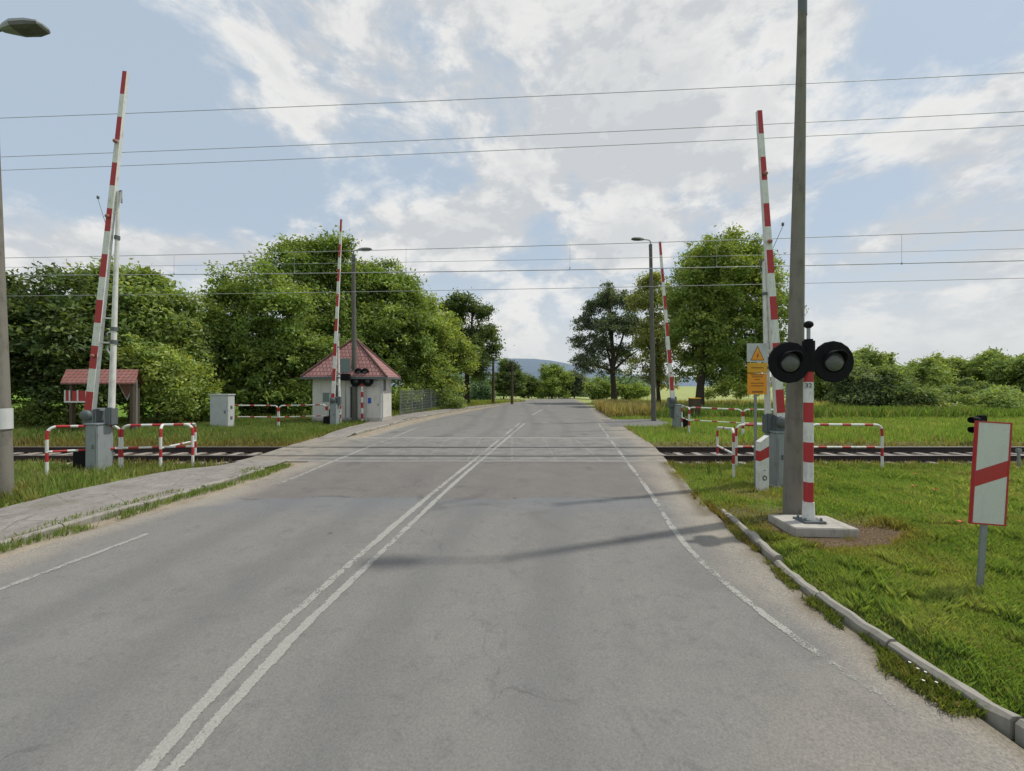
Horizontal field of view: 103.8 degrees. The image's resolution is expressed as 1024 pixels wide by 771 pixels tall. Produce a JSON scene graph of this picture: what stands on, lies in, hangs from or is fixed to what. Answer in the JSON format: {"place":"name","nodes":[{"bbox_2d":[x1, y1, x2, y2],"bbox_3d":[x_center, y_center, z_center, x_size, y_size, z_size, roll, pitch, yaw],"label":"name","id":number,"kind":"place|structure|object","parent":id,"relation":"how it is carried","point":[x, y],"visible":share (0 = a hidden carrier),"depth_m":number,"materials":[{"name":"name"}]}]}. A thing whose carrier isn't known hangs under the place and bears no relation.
{"place":"outdoors","nodes":[
{"label":"outdoors","id":0,"kind":"place"},
{"bbox_2d":[0,457,230,507],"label":"grass","id":1,"kind":"structure","parent":0,"point":[63,476],"depth_m":8.68,"materials":[{"name":"green plant"}]},
{"bbox_2d":[0,460,287,540],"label":"pavement","id":2,"kind":"structure","parent":0,"point":[26,517],"depth_m":7.37,"materials":[{"name":"concrete"}]},
{"bbox_2d":[3,465,263,538],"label":"weeds","id":3,"kind":"object","parent":2,"relation":"on","point":[106,508],"visible":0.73,"depth_m":6.64,"materials":[{"name":"green plant"}]},
{"bbox_2d":[0,405,497,558],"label":"sandy verge","id":4,"kind":"structure","parent":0,"point":[101,524],"depth_m":7.34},
{"bbox_2d":[0,468,264,547],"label":"kerb","id":5,"kind":"structure","parent":4,"relation":"on","point":[93,518],"depth_m":6.46,"materials":[{"name":"concrete"}]},
{"bbox_2d":[0,461,291,552],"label":"weeds","id":6,"kind":"object","parent":4,"relation":"on","point":[178,497],"visible":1,"depth_m":6.86,"materials":[{"name":"green plant"}]},
{"bbox_2d":[354,403,508,434],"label":"kerb","id":7,"kind":"structure","parent":4,"relation":"on","point":[375,428],"depth_m":23.81,"materials":[{"name":"concrete"}]},
{"bbox_2d":[319,402,509,437],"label":"pavement","id":8,"kind":"structure","parent":0,"point":[345,432],"depth_m":20.66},
{"bbox_2d":[0,397,1023,770],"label":"road","id":9,"kind":"structure","parent":0,"point":[538,615],"depth_m":3.61,"materials":[{"name":"asphalt"}]},
{"bbox_2d":[0,533,150,589],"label":"edge line","id":10,"kind":"object","parent":9,"relation":"on","point":[62,565],"visible":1,"depth_m":5.01,"materials":[{"name":"paint"}]},
{"bbox_2d":[135,423,519,770],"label":"line","id":11,"kind":"object","parent":9,"relation":"on","point":[174,735],"visible":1,"depth_m":3.30,"materials":[{"name":"paint"}]},
{"bbox_2d":[163,423,524,770],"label":"line","id":12,"kind":"object","parent":9,"relation":"on","point":[183,756],"visible":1,"depth_m":3.37,"materials":[{"name":"paint"}]},
{"bbox_2d":[278,427,417,483],"bbox_3d":[-4.699,2.043,13.949,0.200,0.036,11.110,0,0,2],"label":"edge line","id":13,"kind":"object","parent":9,"relation":"on","point":[338,459],"visible":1,"depth_m":10.70,"materials":[{"name":"paint"}]},
{"bbox_2d":[238,438,666,460],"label":"crossing panels","id":14,"kind":"object","parent":9,"relation":"on","point":[479,446],"visible":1,"depth_m":12.71,"materials":[{"name":"concrete"}]},
{"bbox_2d":[597,422,905,711],"bbox_3d":[3.398,2.172,12.435,0.849,0.294,19.307,0,0,6],"label":"edge line","id":15,"kind":"object","parent":9,"relation":"on","point":[759,610],"visible":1,"depth_m":4.57,"materials":[{"name":"paint"}]},
{"bbox_2d":[0,386,1023,748],"bbox_3d":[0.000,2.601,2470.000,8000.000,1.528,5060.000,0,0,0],"label":"ground","id":16,"kind":"structure","parent":0,"point":[872,534],"depth_m":8.20,"materials":[{"name":"soil"}]},
{"bbox_2d":[0,18,50,497],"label":"street lamp","id":17,"kind":"object","parent":16,"relation":"on","point":[25,27],"visible":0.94,"depth_m":7.39,"materials":[{"name":"concrete"}]},
{"bbox_2d":[12,393,83,426],"bbox_3d":[-22.312,1.153,19.196,3.304,1.886,3.117,0,0,0],"label":"leafy shrub","id":18,"kind":"object","parent":16,"relation":"on","point":[27,416],"visible":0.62,"depth_m":18.66,"materials":[{"name":"green plant"}]},
{"bbox_2d":[6,261,155,425],"bbox_3d":[-23.933,-1.855,19.017,11.154,8.206,8.059,0,0,0],"label":"broadleaf tree","id":19,"kind":"object","parent":16,"relation":"on","point":[48,336],"visible":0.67,"depth_m":18.22,"materials":[{"name":"green plant"}]},
{"bbox_2d":[45,425,120,473],"bbox_3d":[-9.884,1.552,9.297,0.060,1.334,1.214,0,0,40],"label":"hoop railing","id":20,"kind":"object","parent":16,"relation":"on","point":[47,451],"visible":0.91,"depth_m":9.01,"materials":[{"name":"metal"}]},
{"bbox_2d":[73,71,128,471],"bbox_3d":[-9.642,-2.614,9.517,1.216,9.531,0.560,0,0,0],"label":"level crossing barrier","id":21,"kind":"object","parent":16,"relation":"on","point":[98,422],"visible":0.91,"depth_m":9.41,"materials":[{"name":"metal"}]},
{"bbox_2d":[60,369,142,430],"bbox_3d":[-17.616,0.686,17.139,4.813,2.752,1.800,0,0,0],"label":"roofed shelter","id":22,"kind":"object","parent":16,"relation":"on","point":[72,378],"visible":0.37,"depth_m":16.38,"materials":[{"name":"tile"}]},
{"bbox_2d":[118,379,137,428],"bbox_3d":[-16.650,0.969,17.407,0.817,2.488,0.067,0,0,0],"label":"traffic sign","id":23,"kind":"object","parent":16,"relation":"on","point":[125,388],"visible":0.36,"depth_m":17.38,"materials":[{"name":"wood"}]},
{"bbox_2d":[13,452,266,465],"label":"ballast","id":24,"kind":"structure","parent":16,"relation":"on","point":[228,453],"depth_m":13.04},
{"bbox_2d":[66,254,227,420],"bbox_3d":[-20.963,-2.441,22.317,8.494,9.311,7.618,0,0,0],"label":"broadleaf tree","id":25,"kind":"object","parent":16,"relation":"on","point":[157,317],"visible":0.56,"depth_m":21.10,"materials":[{"name":"green plant"}]},
{"bbox_2d":[120,423,193,468],"bbox_3d":[-8.738,1.582,9.909,1.557,1.282,0.060,0,0,-13],"label":"hoop railing","id":26,"kind":"object","parent":16,"relation":"on","point":[122,447],"visible":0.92,"depth_m":9.86,"materials":[{"name":"metal"}]},
{"bbox_2d":[101,335,229,423],"bbox_3d":[-17.971,-0.209,20.787,5.873,4.831,4.406,0,0,0],"label":"leafy shrub","id":27,"kind":"object","parent":16,"relation":"on","point":[172,377],"visible":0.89,"depth_m":19.88,"materials":[{"name":"green plant"}]},
{"bbox_2d":[159,423,196,467],"bbox_3d":[-9.268,1.694,11.222,0.060,1.512,3.417,0,0,-27],"label":"hoop railing","id":28,"kind":"object","parent":16,"relation":"on","point":[160,442],"visible":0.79,"depth_m":10.43,"materials":[{"name":"metal"}]},
{"bbox_2d":[119,302,261,418],"bbox_3d":[-20.240,-1.523,26.649,7.843,7.511,8.661,0,0,0],"label":"broadleaf tree","id":29,"kind":"object","parent":16,"relation":"on","point":[226,387],"visible":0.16,"depth_m":25.52,"materials":[{"name":"green plant"}]},
{"bbox_2d":[13,416,370,446],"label":"grass","id":30,"kind":"structure","parent":16,"relation":"on","point":[264,430],"depth_m":15.54,"materials":[{"name":"green plant"}]},
{"bbox_2d":[154,390,241,422],"bbox_3d":[-16.793,1.075,21.456,4.233,2.020,3.222,0,0,-16],"label":"leafy shrub","id":31,"kind":"object","parent":16,"relation":"on","point":[205,407],"visible":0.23,"depth_m":20.83,"materials":[{"name":"green plant"}]},
{"bbox_2d":[209,394,235,426],"bbox_3d":[-13.716,1.292,19.017,0.916,1.778,0.535,0,0,0],"label":"equipment cabinet","id":32,"kind":"object","parent":16,"relation":"on","point":[222,409],"visible":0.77,"depth_m":18.78,"materials":[{"name":"metal"}]},
{"bbox_2d":[235,405,277,425],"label":"hoop railing","id":33,"kind":"object","parent":16,"relation":"on","point":[260,416],"visible":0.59,"depth_m":19.26,"materials":[{"name":"metal"}]},
{"bbox_2d":[193,251,348,415],"bbox_3d":[-15.964,-3.383,28.080,11.370,11.201,8.907,0,0,0],"label":"broadleaf tree","id":34,"kind":"object","parent":16,"relation":"on","point":[288,350],"visible":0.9,"depth_m":25.86,"materials":[{"name":"green plant"}]},
{"bbox_2d":[278,404,326,425],"bbox_3d":[-10.212,1.569,19.623,2.091,1.289,0.060,0,0,-25],"label":"hoop railing","id":35,"kind":"object","parent":16,"relation":"on","point":[325,415],"visible":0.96,"depth_m":19.56,"materials":[{"name":"metal"}]},
{"bbox_2d":[247,224,405,369],"bbox_3d":[-13.897,-5.082,32.136,11.842,14.618,9.537,0,0,0],"label":"broadleaf tree","id":36,"kind":"object","parent":16,"relation":"on","point":[302,249],"visible":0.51,"depth_m":30.37,"materials":[{"name":"green plant"}]},
{"bbox_2d":[323,219,342,424],"bbox_3d":[-8.924,-3.052,20.103,0.924,10.463,0.560,0,0,0],"label":"level crossing barrier","id":37,"kind":"object","parent":16,"relation":"on","point":[334,404],"visible":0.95,"depth_m":19.99,"materials":[{"name":"metal"}]},
{"bbox_2d":[340,358,350,420],"bbox_3d":[-8.795,0.400,21.194,0.530,3.662,0.250,0,0,0],"label":"road sign","id":38,"kind":"object","parent":16,"relation":"on","point":[345,366],"visible":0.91,"depth_m":21.18,"materials":[{"name":"metal"}]},
{"bbox_2d":[300,338,400,421],"bbox_3d":[-8.969,-0.147,22.733,4.686,5.154,2.752,0,0,0],"label":"signal hut","id":39,"kind":"object","parent":16,"relation":"on","point":[382,374],"visible":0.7,"depth_m":21.83,"materials":[{"name":"paint"}]},
{"bbox_2d":[349,386,357,420],"bbox_3d":[-8.606,0.987,21.818,0.500,1.920,0.045,0,0,0],"label":"doorway","id":40,"kind":"structure","parent":39,"relation":"in","point":[350,389],"depth_m":21.80,"materials":[{"name":"grey paint"}]},
{"bbox_2d":[366,386,380,420],"bbox_3d":[-7.532,0.987,21.809,0.828,1.920,0.062,0,0,0],"label":"equipment cabinet","id":41,"kind":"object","parent":39,"relation":"in","point":[373,393],"depth_m":21.81,"materials":[{"name":"metal"}]},
{"bbox_2d":[351,247,371,420],"bbox_3d":[-8.140,-2.551,21.743,1.102,9.800,0.310,0,0,0],"label":"street lamp","id":42,"kind":"object","parent":16,"relation":"on","point":[354,388],"visible":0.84,"depth_m":21.64,"materials":[{"name":"concrete"}]},
{"bbox_2d":[350,368,372,420],"bbox_3d":[-8.072,0.573,21.585,1.241,3.012,0.318,0,0,0],"label":"crossing signal","id":43,"kind":"object","parent":16,"relation":"on","point":[362,382],"visible":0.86,"depth_m":21.55,"materials":[{"name":"grey paint"}]},
{"bbox_2d":[245,399,525,418],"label":"grass","id":44,"kind":"structure","parent":16,"relation":"on","point":[473,402],"depth_m":31.59,"materials":[{"name":"green plant"}]},
{"bbox_2d":[344,251,462,409],"bbox_3d":[-9.501,-4.366,33.282,10.287,13.160,9.587,0,0,0],"label":"broadleaf tree","id":45,"kind":"object","parent":16,"relation":"on","point":[406,312],"visible":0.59,"depth_m":31.96,"materials":[{"name":"green plant"}]},
{"bbox_2d":[391,380,421,412],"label":"leafy shrub","id":46,"kind":"object","parent":16,"relation":"on","point":[395,400],"visible":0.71,"depth_m":29.67,"materials":[{"name":"green plant"}]},
{"bbox_2d":[400,388,439,414],"bbox_3d":[-6.773,1.215,30.259,0.080,1.950,7.882,0,0,8],"label":"fence","id":47,"kind":"object","parent":16,"relation":"on","point":[420,398],"visible":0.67,"depth_m":30.23,"materials":[{"name":"metal"}]},
{"bbox_2d":[395,288,481,400],"bbox_3d":[-6.779,-3.323,37.257,7.648,11.070,9.700,0,0,17],"label":"broadleaf tree","id":48,"kind":"object","parent":16,"relation":"on","point":[458,348],"visible":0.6,"depth_m":35.78,"materials":[{"name":"green plant"}]},
{"bbox_2d":[410,384,468,408],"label":"leafy shrub","id":49,"kind":"object","parent":16,"relation":"on","point":[447,399],"visible":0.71,"depth_m":33.86,"materials":[{"name":"green plant"}]},
{"bbox_2d":[437,287,514,403],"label":"broadleaf tree","id":50,"kind":"object","parent":16,"relation":"on","point":[479,335],"visible":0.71,"depth_m":42.80,"materials":[{"name":"green plant"}]},
{"bbox_2d":[470,378,499,399],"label":"distant tree","id":51,"kind":"object","parent":16,"relation":"on","point":[482,391],"visible":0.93,"depth_m":59.24,"materials":[{"name":"green plant"}]},
{"bbox_2d":[492,358,496,403],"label":"utility pole","id":52,"kind":"object","parent":16,"relation":"on","point":[493,389],"visible":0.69,"depth_m":42.92,"materials":[{"name":"brown wood"}]},
{"bbox_2d":[487,356,528,398],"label":"distant tree","id":53,"kind":"object","parent":16,"relation":"on","point":[503,381],"visible":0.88,"depth_m":63.68,"materials":[{"name":"green plant"}]},
{"bbox_2d":[517,373,541,397],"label":"distant tree","id":54,"kind":"object","parent":16,"relation":"on","point":[533,383],"visible":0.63,"depth_m":71.09,"materials":[{"name":"green plant"}]},
{"bbox_2d":[442,371,650,396],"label":"woodland","id":55,"kind":"object","parent":16,"relation":"on","point":[623,378],"visible":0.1,"depth_m":116.88,"materials":[{"name":"green plant"}]},
{"bbox_2d":[534,362,574,398],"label":"distant tree","id":56,"kind":"object","parent":16,"relation":"on","point":[555,378],"visible":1,"depth_m":67.26,"materials":[{"name":"green plant"}]},
{"bbox_2d":[563,369,587,398],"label":"distant tree","id":57,"kind":"object","parent":16,"relation":"on","point":[578,388],"visible":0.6,"depth_m":69.33,"materials":[{"name":"green plant"}]},
{"bbox_2d":[582,374,610,399],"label":"distant tree","id":58,"kind":"object","parent":16,"relation":"on","point":[600,389],"visible":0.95,"depth_m":61.30,"materials":[{"name":"green plant"}]},
{"bbox_2d":[566,279,649,399],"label":"broadleaf tree","id":59,"kind":"object","parent":16,"relation":"on","point":[611,323],"visible":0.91,"depth_m":45.90,"materials":[{"name":"green plant"}]},
{"bbox_2d":[595,398,664,417],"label":"dry grass","id":60,"kind":"structure","parent":16,"relation":"on","point":[612,406],"depth_m":25.83,"materials":[{"name":"beige plant"}]},
{"bbox_2d":[609,379,650,399],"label":"distant tree","id":61,"kind":"object","parent":16,"relation":"on","point":[633,391],"visible":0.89,"depth_m":57.48,"materials":[{"name":"green plant"}]},
{"bbox_2d":[631,237,655,420],"bbox_3d":[7.558,-3.060,23.019,1.432,10.830,0.310,0,0,0],"label":"street lamp","id":62,"kind":"object","parent":16,"relation":"on","point":[653,381],"visible":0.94,"depth_m":22.93,"materials":[{"name":"concrete"}]},
{"bbox_2d":[618,270,687,403],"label":"broadleaf tree","id":63,"kind":"object","parent":16,"relation":"on","point":[642,301],"visible":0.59,"depth_m":39.06,"materials":[{"name":"green plant"}]},
{"bbox_2d":[659,241,687,427],"bbox_3d":[7.639,-2.314,19.015,1.433,8.950,0.560,0,0,0],"label":"level crossing barrier","id":64,"kind":"object","parent":16,"relation":"on","point":[674,410],"visible":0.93,"depth_m":18.90,"materials":[{"name":"metal"}]},
{"bbox_2d":[688,398,700,417],"bbox_3d":[11.336,1.391,24.943,0.616,1.245,0.500,0,0,0],"label":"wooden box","id":65,"kind":"object","parent":16,"relation":"on","point":[694,402],"visible":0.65,"depth_m":24.72,"materials":[{"name":"brown wood"}]},
{"bbox_2d":[688,407,742,435],"bbox_3d":[8.506,1.573,16.864,2.083,1.308,0.060,0,0,34],"label":"hoop railing","id":66,"kind":"object","parent":16,"relation":"on","point":[741,422],"visible":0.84,"depth_m":16.69,"materials":[{"name":"metal"}]},
{"bbox_2d":[591,398,848,414],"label":"dry grass","id":67,"kind":"structure","parent":16,"relation":"on","point":[733,401],"depth_m":38.19,"materials":[{"name":"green plant"}]},
{"bbox_2d":[694,378,761,400],"bbox_3d":[20.619,0.141,37.932,6.301,3.046,4.610,0,0,0],"label":"leafy shrub","id":68,"kind":"object","parent":67,"relation":"on","point":[740,391],"visible":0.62,"depth_m":37.68,"materials":[{"name":"green plant"}]},
{"bbox_2d":[716,426,734,476],"bbox_3d":[5.491,1.711,10.375,0.060,1.478,2.767,0,0,20],"label":"hoop railing","id":69,"kind":"object","parent":16,"relation":"on","point":[726,450],"visible":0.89,"depth_m":9.20,"materials":[{"name":"metal"}]},
{"bbox_2d":[655,223,808,405],"bbox_3d":[17.887,-5.367,33.587,12.099,15.226,10.404,0,0,0],"label":"broadleaf tree","id":70,"kind":"object","parent":16,"relation":"on","point":[705,323],"visible":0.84,"depth_m":31.58,"materials":[{"name":"green plant"}]},
{"bbox_2d":[735,424,761,467],"bbox_3d":[6.403,1.587,10.008,1.659,1.292,0.058,0,0,2],"label":"hoop railing","id":71,"kind":"object","parent":16,"relation":"on","point":[736,444],"visible":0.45,"depth_m":10.01,"materials":[{"name":"metal"}]},
{"bbox_2d":[747,343,767,485],"bbox_3d":[5.094,0.708,8.363,0.431,3.168,0.068,0,0,0],"label":"warning sign","id":72,"kind":"object","parent":16,"relation":"on","point":[756,382],"visible":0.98,"depth_m":8.33,"materials":[{"name":"metal"}]},
{"bbox_2d":[756,435,768,490],"bbox_3d":[4.973,1.594,7.975,0.196,1.200,0.126,0,0,-10],"label":"marker post","id":73,"kind":"object","parent":16,"relation":"on","point":[762,462],"visible":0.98,"depth_m":7.92,"materials":[{"name":"white paint"}]},
{"bbox_2d":[756,110,784,487],"bbox_3d":[5.672,-1.780,8.534,1.039,8.008,0.560,0,0,0],"label":"level crossing barrier","id":74,"kind":"object","parent":16,"relation":"on","point":[773,427],"visible":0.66,"depth_m":8.43,"materials":[{"name":"metal"}]},
{"bbox_2d":[782,0,806,514],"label":"utility pole","id":75,"kind":"object","parent":16,"relation":"on","point":[793,474],"visible":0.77,"depth_m":6.52,"materials":[{"name":"concrete"}]},
{"bbox_2d":[768,321,858,537],"bbox_3d":[4.502,0.612,6.077,1.286,3.186,0.611,0,0,0],"label":"crossing signal","id":76,"kind":"object","parent":16,"relation":"on","point":[792,362],"visible":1,"depth_m":6.03,"materials":[{"name":"metal"}]},
{"bbox_2d":[604,413,1023,446],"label":"grass","id":77,"kind":"structure","parent":16,"relation":"on","point":[927,429],"depth_m":17.22,"materials":[{"name":"green plant"}]},
{"bbox_2d":[647,402,1023,418],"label":"weeds","id":78,"kind":"object","parent":16,"relation":"on","point":[831,409],"visible":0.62,"depth_m":24.82,"materials":[{"name":"green plant"}]},
{"bbox_2d":[690,490,988,718],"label":"weeds","id":79,"kind":"object","parent":16,"relation":"on","point":[945,698],"visible":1,"depth_m":3.23,"materials":[{"name":"green plant"}]},
{"bbox_2d":[660,452,1022,463],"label":"ballast","id":80,"kind":"structure","parent":16,"relation":"on","point":[688,453],"depth_m":13.03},
{"bbox_2d":[13,447,1023,465],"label":"railway track","id":81,"kind":"structure","parent":80,"relation":"on","point":[696,457],"depth_m":11.59,"materials":[{"name":"metal"}]},
{"bbox_2d":[814,353,872,401],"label":"bush","id":82,"kind":"object","parent":16,"relation":"on","point":[819,389],"visible":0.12,"depth_m":40.71,"materials":[{"name":"green plant"}]},
{"bbox_2d":[668,458,1023,469],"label":"weeds","id":83,"kind":"object","parent":16,"relation":"on","point":[820,462],"visible":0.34,"depth_m":10.13,"materials":[{"name":"green plant"}]},
{"bbox_2d":[814,423,883,466],"bbox_3d":[8.209,1.574,9.868,1.874,1.289,0.058,0,0,-1],"label":"hoop railing","id":84,"kind":"object","parent":16,"relation":"on","point":[881,446],"visible":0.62,"depth_m":9.86,"materials":[{"name":"metal"}]},
{"bbox_2d":[821,362,904,406],"bbox_3d":[27.320,0.061,31.288,5.699,3.979,5.201,0,0,0],"label":"bush","id":85,"kind":"object","parent":16,"relation":"on","point":[859,387],"visible":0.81,"depth_m":30.43,"materials":[{"name":"green plant"}]},
{"bbox_2d":[719,509,1023,747],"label":"kerb","id":86,"kind":"structure","parent":16,"relation":"on","point":[1008,724],"depth_m":3.34,"materials":[{"name":"concrete"}]},
{"bbox_2d":[851,344,899,370],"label":"bush","id":87,"kind":"object","parent":16,"relation":"on","point":[875,358],"visible":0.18,"depth_m":44.35,"materials":[{"name":"green plant"}]},
{"bbox_2d":[738,512,1023,717],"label":"grass","id":88,"kind":"structure","parent":16,"relation":"on","point":[928,570],"depth_m":4.13,"materials":[{"name":"green plant"}]},
{"bbox_2d":[867,364,950,406],"bbox_3d":[28.605,0.193,30.102,4.191,3.774,7.133,0,0,0],"label":"bush","id":89,"kind":"object","parent":16,"relation":"on","point":[931,393],"visible":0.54,"depth_m":28.97,"materials":[{"name":"green plant"}]},
{"bbox_2d":[891,388,962,406],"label":"bush","id":90,"kind":"object","parent":16,"relation":"on","point":[921,397],"visible":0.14,"depth_m":28.14,"materials":[{"name":"green plant"}]},
{"bbox_2d":[895,356,959,387],"bbox_3d":[39.031,-0.408,38.557,6.328,5.039,5.837,0,0,0],"label":"bush","id":91,"kind":"object","parent":16,"relation":"on","point":[930,371],"visible":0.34,"depth_m":37.06,"materials":[{"name":"green plant"}]},
{"bbox_2d":[920,350,977,387],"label":"bush","id":92,"kind":"object","parent":16,"relation":"on","point":[957,363],"visible":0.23,"depth_m":42.32,"materials":[{"name":"green plant"}]},
{"bbox_2d":[933,376,1001,403],"bbox_3d":[37.260,0.658,33.236,5.926,2.818,4.914,0,0,0],"label":"bush","id":93,"kind":"object","parent":16,"relation":"on","point":[966,385],"visible":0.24,"depth_m":32.22,"materials":[{"name":"green plant"}]},
{"bbox_2d":[967,415,986,432],"bbox_3d":[17.024,1.629,14.669,0.550,1.080,0.250,0,0,0],"label":"dwarf rail signal","id":94,"kind":"object","parent":16,"relation":"on","point":[976,418],"visible":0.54,"depth_m":14.62,"materials":[{"name":"metal"}]},
{"bbox_2d":[947,384,1023,408],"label":"bush","id":95,"kind":"object","parent":16,"relation":"on","point":[1005,396],"visible":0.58,"depth_m":28.84,"materials":[{"name":"green plant"}]},
{"bbox_2d":[962,346,1014,385],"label":"bush","id":96,"kind":"object","parent":16,"relation":"on","point":[975,362],"visible":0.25,"depth_m":40.04,"materials":[{"name":"green plant"}]},
{"bbox_2d":[968,420,1012,588],"bbox_3d":[4.950,1.395,4.202,0.343,2.043,0.070,3,0,4],"label":"countdown board","id":97,"kind":"object","parent":16,"relation":"on","point":[990,472],"visible":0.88,"depth_m":4.17,"materials":[{"name":"metal"}]},
{"bbox_2d":[977,353,1023,392],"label":"bush","id":98,"kind":"object","parent":16,"relation":"on","point":[1007,371],"visible":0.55,"depth_m":36.87,"materials":[{"name":"green plant"}]},
{"bbox_2d":[0,0,1023,383],"label":"sky","id":99,"kind":"structure","parent":0,"point":[187,56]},
{"bbox_2d":[1,125,1023,170],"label":"overhead wire","id":100,"kind":"object","parent":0,"point":[524,149],"visible":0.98,"depth_m":16.36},
{"bbox_2d":[4,111,1023,156],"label":"overhead wire","id":101,"kind":"object","parent":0,"point":[525,135],"visible":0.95,"depth_m":16.09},
{"bbox_2d":[5,248,1023,267],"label":"overhead wire","id":102,"kind":"object","parent":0,"point":[542,259],"visible":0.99,"depth_m":14.09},
{"bbox_2d":[13,230,1016,257],"bbox_3d":[0.395,-4.480,11.884,88.488,0.736,0.018,0,0,4],"label":"overhead wire","id":103,"kind":"object","parent":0,"point":[525,246],"visible":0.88,"depth_m":11.88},
{"bbox_2d":[6,252,1023,276],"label":"overhead wire","id":104,"kind":"object","parent":103,"relation":"hanging from","point":[517,270],"visible":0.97,"depth_m":11.90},
{"bbox_2d":[8,72,1023,117],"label":"overhead wire","id":105,"kind":"object","parent":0,"point":[526,96],"visible":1,"depth_m":15.86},
{"bbox_2d":[45,278,1017,295],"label":"overhead wire","id":106,"kind":"object","parent":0,"point":[536,288],"visible":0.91,"depth_m":15.23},
{"bbox_2d":[391,358,719,385],"bbox_3d":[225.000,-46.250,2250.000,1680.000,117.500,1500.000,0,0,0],"label":"hills","id":107,"kind":"structure","parent":0,"point":[531,366],"depth_m":1544.77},
{"bbox_2d":[601,419,671,426],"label":"side road","id":108,"kind":"structure","parent":0,"point":[621,422],"depth_m":22.04,"materials":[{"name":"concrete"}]},
{"bbox_2d":[663,461,1023,523],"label":"grass","id":109,"kind":"structure","parent":0,"point":[952,493],"depth_m":7.92,"materials":[{"name":"green plant"}]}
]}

